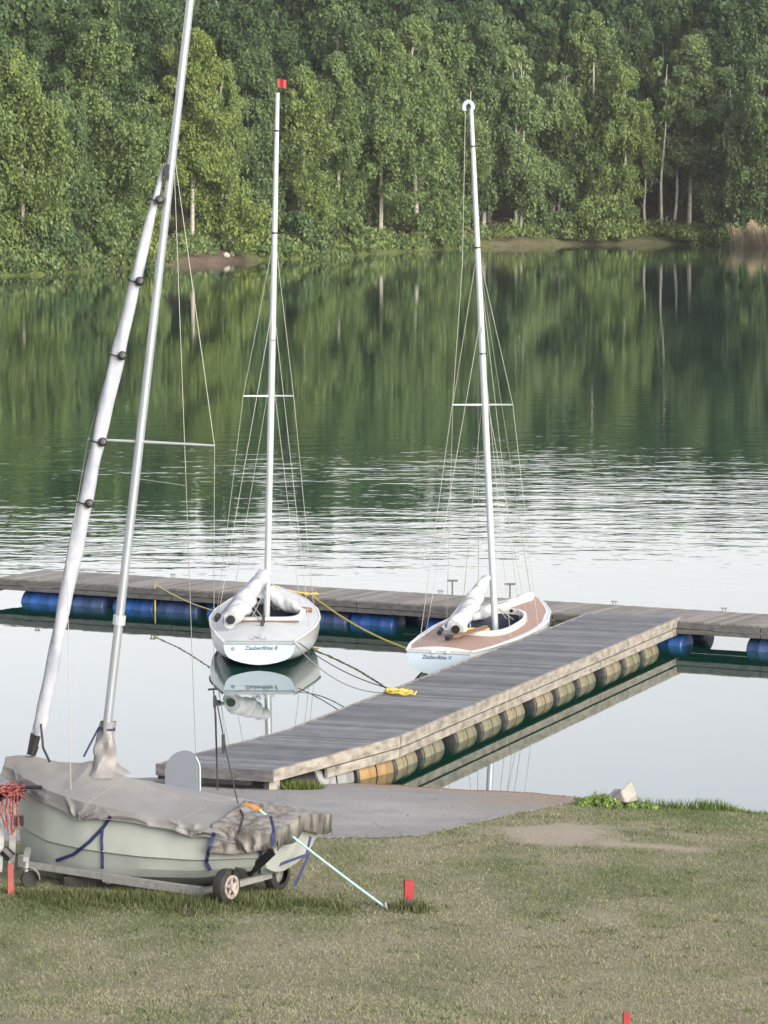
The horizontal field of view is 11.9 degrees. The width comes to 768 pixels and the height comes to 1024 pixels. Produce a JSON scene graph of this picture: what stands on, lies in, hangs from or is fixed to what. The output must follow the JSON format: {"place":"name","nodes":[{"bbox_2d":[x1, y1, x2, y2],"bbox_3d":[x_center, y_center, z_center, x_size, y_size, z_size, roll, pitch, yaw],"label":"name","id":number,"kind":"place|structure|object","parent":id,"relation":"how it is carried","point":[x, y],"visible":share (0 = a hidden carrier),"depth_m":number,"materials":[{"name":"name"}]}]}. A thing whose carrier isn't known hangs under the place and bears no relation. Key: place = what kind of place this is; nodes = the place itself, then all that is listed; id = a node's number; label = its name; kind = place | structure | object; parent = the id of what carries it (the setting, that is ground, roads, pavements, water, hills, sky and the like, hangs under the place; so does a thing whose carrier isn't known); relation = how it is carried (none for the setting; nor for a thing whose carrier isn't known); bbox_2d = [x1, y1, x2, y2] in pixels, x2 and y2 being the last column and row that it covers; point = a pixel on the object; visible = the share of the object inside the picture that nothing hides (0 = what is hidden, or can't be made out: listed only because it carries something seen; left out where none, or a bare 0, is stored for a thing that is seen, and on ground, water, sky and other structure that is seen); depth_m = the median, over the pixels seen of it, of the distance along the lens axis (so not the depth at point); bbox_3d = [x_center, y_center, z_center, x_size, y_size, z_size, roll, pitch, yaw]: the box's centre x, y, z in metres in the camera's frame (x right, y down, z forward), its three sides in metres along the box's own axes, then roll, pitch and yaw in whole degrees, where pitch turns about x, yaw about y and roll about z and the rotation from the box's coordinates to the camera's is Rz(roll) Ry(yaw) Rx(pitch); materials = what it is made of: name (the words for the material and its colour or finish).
{"place":"outdoors","nodes":[
{"label":"outdoors","id":0,"kind":"place"},
{"bbox_2d":[0,883,446,923],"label":"tall grass","id":1,"kind":"structure","parent":0,"point":[270,899],"depth_m":37.48,"materials":[{"name":"green plant"}]},
{"bbox_2d":[0,245,767,811],"bbox_3d":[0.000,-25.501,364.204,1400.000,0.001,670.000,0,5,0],"label":"lake water","id":2,"kind":"structure","parent":0,"point":[636,379],"depth_m":99.58,"materials":[{"name":"teal liquid"}]},
{"bbox_2d":[208,79,320,664],"bbox_3d":[-2.090,-2.486,64.289,1.977,10.133,5.645,0,5,0],"label":"moored sailboat","id":3,"kind":"object","parent":2,"relation":"on","point":[259,619],"visible":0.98,"depth_m":64.28,"materials":[{"name":"white paint"}]},
{"bbox_2d":[0,564,767,651],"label":"floating dock","id":4,"kind":"object","parent":2,"relation":"on","point":[369,607],"visible":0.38,"depth_m":68.15,"materials":[{"name":"grey wood"}]},
{"bbox_2d":[154,585,155,611],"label":"mooring rope","id":5,"kind":"object","parent":4,"relation":"hanging from","point":[155,601],"visible":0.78,"depth_m":69.78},
{"bbox_2d":[155,584,212,610],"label":"mooring rope","id":6,"kind":"object","parent":4,"relation":"attached to","point":[183,599],"visible":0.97,"depth_m":67.70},
{"bbox_2d":[310,594,408,648],"bbox_3d":[-0.498,1.923,64.568,0.032,0.160,7.679,-1,5,-13],"label":"mooring rope","id":7,"kind":"object","parent":4,"relation":"attached to","point":[336,613],"visible":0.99,"depth_m":64.34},
{"bbox_2d":[406,91,551,673],"bbox_3d":[1.777,-2.222,62.807,1.859,9.881,5.569,2,6,18],"label":"moored sailboat","id":8,"kind":"object","parent":2,"relation":"on","point":[470,627],"visible":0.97,"depth_m":63.03,"materials":[{"name":"white paint"}]},
{"bbox_2d":[286,613,680,769],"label":"wooden pier","id":9,"kind":"structure","parent":2,"relation":"in","point":[459,702],"depth_m":57.03,"materials":[{"name":"grey wood"}]},
{"bbox_2d":[294,643,400,692],"bbox_3d":[-0.649,2.559,58.702,0.018,0.367,6.912,-1,6,-15],"label":"mooring rope","id":10,"kind":"object","parent":9,"relation":"attached to","point":[335,678],"visible":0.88,"depth_m":59.19,"materials":[{"name":"fabric"}]},
{"bbox_2d":[298,642,398,690],"bbox_3d":[-0.638,2.467,58.944,0.016,0.207,7.181,-1,5,-14],"label":"mooring rope","id":11,"kind":"object","parent":9,"relation":"attached to","point":[342,670],"visible":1,"depth_m":59.00,"materials":[{"name":"fabric"}]},
{"bbox_2d":[384,688,416,695],"bbox_3d":[0.235,2.694,55.352,0.439,0.066,0.613,-1,5,-11],"label":"rope coil","id":12,"kind":"object","parent":9,"relation":"on","point":[401,692],"visible":1,"depth_m":55.28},
{"bbox_2d":[704,219,767,246],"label":"reeds","id":13,"kind":"object","parent":2,"relation":"in","point":[752,234],"visible":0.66,"depth_m":399.52,"materials":[{"name":"beige plant"}]},
{"bbox_2d":[0,777,767,1023],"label":"ground","id":14,"kind":"structure","parent":0,"point":[563,833],"depth_m":35.64,"materials":[{"name":"green plant"}]},
{"bbox_2d":[7,864,13,894],"bbox_3d":[-3.885,3.869,38.286,0.060,0.422,0.042,-1,5,-11],"label":"marker stake","id":15,"kind":"object","parent":14,"relation":"on","point":[10,874],"visible":0.83,"depth_m":38.26,"materials":[{"name":"red paint"}]},
{"bbox_2d":[0,785,311,903],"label":"boat trailer","id":16,"kind":"object","parent":14,"relation":"on","point":[227,882],"visible":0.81,"depth_m":38.56,"materials":[{"name":"metal"}]},
{"bbox_2d":[0,782,27,834],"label":"rope bundle","id":17,"kind":"object","parent":16,"relation":"attached to","point":[7,790],"visible":1,"depth_m":39.05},
{"bbox_2d":[18,0,317,885],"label":"dinghy","id":18,"kind":"object","parent":16,"relation":"on","point":[50,834],"visible":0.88,"depth_m":38.92,"materials":[{"name":"plastic"}]},
{"bbox_2d":[1,720,332,873],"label":"boat cover","id":19,"kind":"object","parent":18,"relation":"on","point":[103,787],"visible":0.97,"depth_m":38.68,"materials":[{"name":"grey fabric"}]},
{"bbox_2d":[245,802,387,909],"bbox_3d":[-0.714,3.582,37.941,1.944,0.989,0.042,4,7,39],"label":"guy rope","id":20,"kind":"object","parent":18,"relation":"attached to","point":[259,809],"visible":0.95,"depth_m":37.82,"materials":[{"name":"fabric"}]},
{"bbox_2d":[165,751,200,790],"bbox_3d":[-2.240,3.285,41.099,0.430,1.244,0.053,-2,6,-18],"label":"round board","id":21,"kind":"object","parent":14,"relation":"on","point":[180,768],"visible":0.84,"depth_m":41.05,"materials":[{"name":"white paint"}]},
{"bbox_2d":[156,730,399,789],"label":"boarding ramp","id":22,"kind":"structure","parent":14,"relation":"on","point":[271,760],"depth_m":50.08,"materials":[{"name":"grey wood"}]},
{"bbox_2d":[0,774,573,841],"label":"slipway","id":23,"kind":"structure","parent":14,"relation":"on","point":[380,809],"depth_m":47.11,"materials":[{"name":"concrete"}]},
{"bbox_2d":[5,784,575,841],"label":"gravel","id":24,"kind":"structure","parent":14,"relation":"on","point":[343,837],"depth_m":45.10,"materials":[{"name":"grey gravel"}]},
{"bbox_2d":[404,879,413,905],"bbox_3d":[0.252,3.943,37.465,0.095,0.398,0.066,-1,5,-11],"label":"marker stake","id":25,"kind":"object","parent":14,"relation":"on","point":[408,887],"visible":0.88,"depth_m":37.42,"materials":[{"name":"red plastic"}]},
{"bbox_2d":[608,789,620,797],"bbox_3d":[3.007,3.706,48.139,0.191,0.183,0.370,0,5,0],"label":"rock","id":26,"kind":"object","parent":14,"relation":"on","point":[614,792],"visible":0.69,"depth_m":48.04,"materials":[{"name":"grey stone"}]},
{"bbox_2d":[577,794,661,809],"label":"shore weeds","id":27,"kind":"object","parent":14,"relation":"on","point":[603,800],"visible":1,"depth_m":47.53,"materials":[{"name":"green plant"}]},
{"bbox_2d":[614,782,636,802],"bbox_3d":[3.134,3.657,47.907,0.339,0.318,0.529,0,5,0],"label":"rock","id":28,"kind":"object","parent":14,"relation":"on","point":[626,793],"visible":0.96,"depth_m":47.73,"materials":[{"name":"white stone"}]},
{"bbox_2d":[622,1011,629,1023],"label":"marker stake","id":29,"kind":"object","parent":14,"relation":"on","point":[625,1017],"visible":1,"depth_m":29.43,"materials":[{"name":"red plastic"}]},
{"bbox_2d":[0,170,767,275],"bbox_3d":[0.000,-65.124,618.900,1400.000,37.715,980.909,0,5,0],"label":"bank","id":30,"kind":"structure","parent":0,"point":[501,212],"depth_m":404.54,"materials":[{"name":"soil"}]},
{"bbox_2d":[0,78,9,254],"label":"birch tree","id":31,"kind":"object","parent":30,"relation":"on","point":[2,128],"visible":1,"depth_m":290.61,"materials":[{"name":"green plant"}]},
{"bbox_2d":[0,18,25,215],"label":"woodland tree","id":32,"kind":"object","parent":30,"relation":"on","point":[3,45],"visible":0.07,"depth_m":308.59,"materials":[{"name":"green plant"}]},
{"bbox_2d":[18,29,60,220],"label":"woodland tree","id":33,"kind":"object","parent":30,"relation":"on","point":[38,44],"visible":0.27,"depth_m":309.56,"materials":[{"name":"green plant"}]},
{"bbox_2d":[0,47,85,251],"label":"birch tree","id":34,"kind":"object","parent":30,"relation":"on","point":[26,140],"visible":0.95,"depth_m":294.54,"materials":[{"name":"green plant"}]},
{"bbox_2d":[19,220,82,263],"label":"shrub","id":35,"kind":"object","parent":30,"relation":"on","point":[60,239],"visible":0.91,"depth_m":294.82,"materials":[{"name":"green plant"}]},
{"bbox_2d":[32,65,100,254],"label":"birch tree","id":36,"kind":"object","parent":30,"relation":"on","point":[77,203],"visible":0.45,"depth_m":303.26,"materials":[{"name":"green plant"}]},
{"bbox_2d":[39,0,128,231],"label":"woodland tree","id":37,"kind":"object","parent":30,"relation":"on","point":[69,25],"visible":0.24,"depth_m":319.68,"materials":[{"name":"green plant"}]},
{"bbox_2d":[80,204,139,259],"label":"shrub","id":38,"kind":"object","parent":30,"relation":"on","point":[104,224],"visible":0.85,"depth_m":309.07,"materials":[{"name":"green plant"}]},
{"bbox_2d":[58,18,166,239],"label":"birch tree","id":39,"kind":"object","parent":30,"relation":"on","point":[115,129],"visible":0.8,"depth_m":311.79,"materials":[{"name":"green plant"}]},
{"bbox_2d":[92,30,149,206],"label":"woodland tree","id":40,"kind":"object","parent":30,"relation":"on","point":[128,81],"visible":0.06,"depth_m":330.74,"materials":[{"name":"green plant"}]},
{"bbox_2d":[112,201,166,259],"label":"shrub","id":41,"kind":"object","parent":30,"relation":"on","point":[153,249],"visible":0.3,"depth_m":316.37,"materials":[{"name":"green plant"}]},
{"bbox_2d":[118,81,179,255],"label":"birch tree","id":42,"kind":"object","parent":30,"relation":"on","point":[151,118],"visible":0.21,"depth_m":321.54,"materials":[{"name":"green plant"}]},
{"bbox_2d":[120,0,187,195],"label":"woodland tree","id":43,"kind":"object","parent":30,"relation":"on","point":[148,19],"visible":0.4,"depth_m":335.58,"materials":[{"name":"green plant"}]},
{"bbox_2d":[149,27,238,234],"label":"birch tree","id":44,"kind":"object","parent":30,"relation":"on","point":[201,163],"visible":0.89,"depth_m":332.53,"materials":[{"name":"green plant"}]},
{"bbox_2d":[193,4,248,214],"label":"woodland tree","id":45,"kind":"object","parent":30,"relation":"on","point":[208,17],"visible":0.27,"depth_m":355.45,"materials":[{"name":"green plant"}]},
{"bbox_2d":[186,58,257,250],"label":"birch tree","id":46,"kind":"object","parent":30,"relation":"on","point":[235,102],"visible":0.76,"depth_m":336.35,"materials":[{"name":"green plant"}]},
{"bbox_2d":[184,189,278,253],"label":"shrub","id":47,"kind":"object","parent":30,"relation":"on","point":[250,215],"visible":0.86,"depth_m":337.29,"materials":[{"name":"green plant"}]},
{"bbox_2d":[204,3,284,194],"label":"woodland tree","id":48,"kind":"object","parent":30,"relation":"on","point":[249,36],"visible":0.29,"depth_m":353.90,"materials":[{"name":"green plant"}]},
{"bbox_2d":[233,46,302,216],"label":"birch tree","id":49,"kind":"object","parent":30,"relation":"on","point":[255,67],"visible":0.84,"depth_m":348.10,"materials":[{"name":"green plant"}]},
{"bbox_2d":[240,199,297,251],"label":"shrub","id":50,"kind":"object","parent":30,"relation":"on","point":[265,207],"visible":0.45,"depth_m":341.65,"materials":[{"name":"green plant"}]},
{"bbox_2d":[266,29,327,214],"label":"woodland tree","id":51,"kind":"object","parent":30,"relation":"on","point":[285,47],"visible":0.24,"depth_m":364.89,"materials":[{"name":"green plant"}]},
{"bbox_2d":[277,209,330,249],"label":"shrub","id":52,"kind":"object","parent":30,"relation":"on","point":[299,223],"visible":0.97,"depth_m":347.03,"materials":[{"name":"green plant"}]},
{"bbox_2d":[269,64,342,238],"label":"birch tree","id":53,"kind":"object","parent":30,"relation":"on","point":[307,114],"visible":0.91,"depth_m":350.24,"materials":[{"name":"green plant"}]},
{"bbox_2d":[309,50,377,219],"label":"birch tree","id":54,"kind":"object","parent":30,"relation":"on","point":[340,105],"visible":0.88,"depth_m":359.92,"materials":[{"name":"green plant"}]},
{"bbox_2d":[294,0,397,213],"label":"woodland tree","id":55,"kind":"object","parent":30,"relation":"on","point":[334,19],"visible":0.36,"depth_m":370.79,"materials":[{"name":"green plant"}]},
{"bbox_2d":[317,206,377,247],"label":"shrub","id":56,"kind":"object","parent":30,"relation":"on","point":[351,227],"visible":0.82,"depth_m":356.29,"materials":[{"name":"green plant"}]},
{"bbox_2d":[312,0,419,224],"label":"woodland tree","id":57,"kind":"object","parent":30,"relation":"on","point":[371,9],"visible":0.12,"depth_m":385.56,"materials":[{"name":"green plant"}]},
{"bbox_2d":[0,0,765,216],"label":"woods","id":58,"kind":"object","parent":30,"relation":"on","point":[20,19],"visible":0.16,"depth_m":402.67,"materials":[{"name":"green plant"}]},
{"bbox_2d":[0,214,767,275],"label":"undergrowth","id":59,"kind":"object","parent":30,"relation":"on","point":[26,260],"visible":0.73,"depth_m":347.14,"materials":[{"name":"green plant"}]},
{"bbox_2d":[351,27,432,230],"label":"birch tree","id":60,"kind":"object","parent":30,"relation":"on","point":[387,66],"visible":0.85,"depth_m":370.90,"materials":[{"name":"green plant"}]},
{"bbox_2d":[375,14,453,234],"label":"birch tree","id":61,"kind":"object","parent":30,"relation":"on","point":[415,31],"visible":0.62,"depth_m":382.23,"materials":[{"name":"green plant"}]},
{"bbox_2d":[402,0,454,212],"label":"woodland tree","id":62,"kind":"object","parent":30,"relation":"on","point":[421,8],"visible":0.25,"depth_m":404.05,"materials":[{"name":"green plant"}]},
{"bbox_2d":[403,197,470,244],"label":"shrub","id":63,"kind":"object","parent":30,"relation":"on","point":[439,213],"visible":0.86,"depth_m":384.64,"materials":[{"name":"green plant"}]},
{"bbox_2d":[436,36,466,203],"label":"woodland tree","id":64,"kind":"object","parent":30,"relation":"on","point":[466,108],"visible":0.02,"depth_m":417.85,"materials":[{"name":"green plant"}]},
{"bbox_2d":[407,20,496,228],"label":"birch tree","id":65,"kind":"object","parent":30,"relation":"on","point":[453,52],"visible":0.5,"depth_m":390.02,"materials":[{"name":"green plant"}]},
{"bbox_2d":[456,22,521,227],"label":"birch tree","id":66,"kind":"object","parent":30,"relation":"on","point":[485,62],"visible":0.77,"depth_m":407.00,"materials":[{"name":"green plant"}]},
{"bbox_2d":[453,0,535,221],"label":"woodland tree","id":67,"kind":"object","parent":30,"relation":"on","point":[482,12],"visible":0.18,"depth_m":419.53,"materials":[{"name":"green plant"}]},
{"bbox_2d":[484,43,552,229],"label":"birch tree","id":68,"kind":"object","parent":30,"relation":"on","point":[525,169],"visible":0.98,"depth_m":407.37,"materials":[{"name":"green plant"}]},
{"bbox_2d":[505,12,572,219],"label":"woodland tree","id":69,"kind":"object","parent":30,"relation":"on","point":[538,38],"visible":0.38,"depth_m":423.94,"materials":[{"name":"green plant"}]},
{"bbox_2d":[519,59,587,224],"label":"birch tree","id":70,"kind":"object","parent":30,"relation":"on","point":[559,99],"visible":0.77,"depth_m":415.69,"materials":[{"name":"green plant"}]},
{"bbox_2d":[535,209,579,238],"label":"shrub","id":71,"kind":"object","parent":30,"relation":"on","point":[556,219],"visible":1,"depth_m":411.45,"materials":[{"name":"green plant"}]},
{"bbox_2d":[553,34,617,192],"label":"woodland tree","id":72,"kind":"object","parent":30,"relation":"on","point":[585,107],"visible":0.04,"depth_m":434.57,"materials":[{"name":"green plant"}]},
{"bbox_2d":[540,9,644,214],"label":"birch tree","id":73,"kind":"object","parent":30,"relation":"on","point":[599,47],"visible":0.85,"depth_m":416.33,"materials":[{"name":"green plant"}]},
{"bbox_2d":[563,193,633,240],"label":"shrub","id":74,"kind":"object","parent":30,"relation":"on","point":[603,206],"visible":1,"depth_m":410.74,"materials":[{"name":"green plant"}]},
{"bbox_2d":[586,66,664,229],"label":"birch tree","id":75,"kind":"object","parent":30,"relation":"on","point":[626,119],"visible":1,"depth_m":412.69,"materials":[{"name":"green plant"}]},
{"bbox_2d":[595,5,671,217],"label":"woodland tree","id":76,"kind":"object","parent":30,"relation":"on","point":[633,37],"visible":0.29,"depth_m":431.49,"materials":[{"name":"green plant"}]},
{"bbox_2d":[633,143,657,220],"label":"birch tree","id":77,"kind":"object","parent":30,"relation":"on","point":[648,174],"visible":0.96,"depth_m":417.85,"materials":[{"name":"green plant"}]},
{"bbox_2d":[631,0,688,212],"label":"woodland tree","id":78,"kind":"object","parent":30,"relation":"on","point":[666,29],"visible":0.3,"depth_m":440.67,"materials":[{"name":"green plant"}]},
{"bbox_2d":[646,57,681,225],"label":"birch tree","id":79,"kind":"object","parent":30,"relation":"on","point":[668,93],"visible":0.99,"depth_m":416.14,"materials":[{"name":"green plant"}]},
{"bbox_2d":[663,79,690,223],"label":"birch tree","id":80,"kind":"object","parent":30,"relation":"on","point":[676,195],"visible":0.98,"depth_m":418.39,"materials":[{"name":"green plant"}]},
{"bbox_2d":[647,34,723,222],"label":"birch tree","id":81,"kind":"object","parent":30,"relation":"on","point":[688,79],"visible":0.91,"depth_m":417.06,"materials":[{"name":"green plant"}]},
{"bbox_2d":[668,221,710,239],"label":"shrub","id":82,"kind":"object","parent":30,"relation":"on","point":[680,233],"visible":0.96,"depth_m":410.92,"materials":[{"name":"green plant"}]},
{"bbox_2d":[670,28,738,219],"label":"woodland tree","id":83,"kind":"object","parent":30,"relation":"on","point":[711,34],"visible":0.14,"depth_m":426.70,"materials":[{"name":"green plant"}]},
{"bbox_2d":[700,186,752,229],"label":"shrub","id":84,"kind":"object","parent":30,"relation":"on","point":[713,203],"visible":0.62,"depth_m":409.23,"materials":[{"name":"green plant"}]},
{"bbox_2d":[700,65,764,223],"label":"birch tree","id":85,"kind":"object","parent":30,"relation":"on","point":[725,77],"visible":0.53,"depth_m":410.49,"materials":[{"name":"green plant"}]},
{"bbox_2d":[703,0,767,198],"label":"woodland tree","id":86,"kind":"object","parent":30,"relation":"on","point":[749,25],"visible":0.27,"depth_m":415.48,"materials":[{"name":"green plant"}]},
{"bbox_2d":[711,46,767,229],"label":"birch tree","id":87,"kind":"object","parent":30,"relation":"on","point":[752,116],"visible":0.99,"depth_m":403.57,"materials":[{"name":"green plant"}]},
{"bbox_2d":[745,25,767,173],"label":"woodland tree","id":88,"kind":"object","parent":30,"relation":"on","point":[760,45],"visible":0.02,"depth_m":421.36,"materials":[{"name":"green plant"}]}
]}

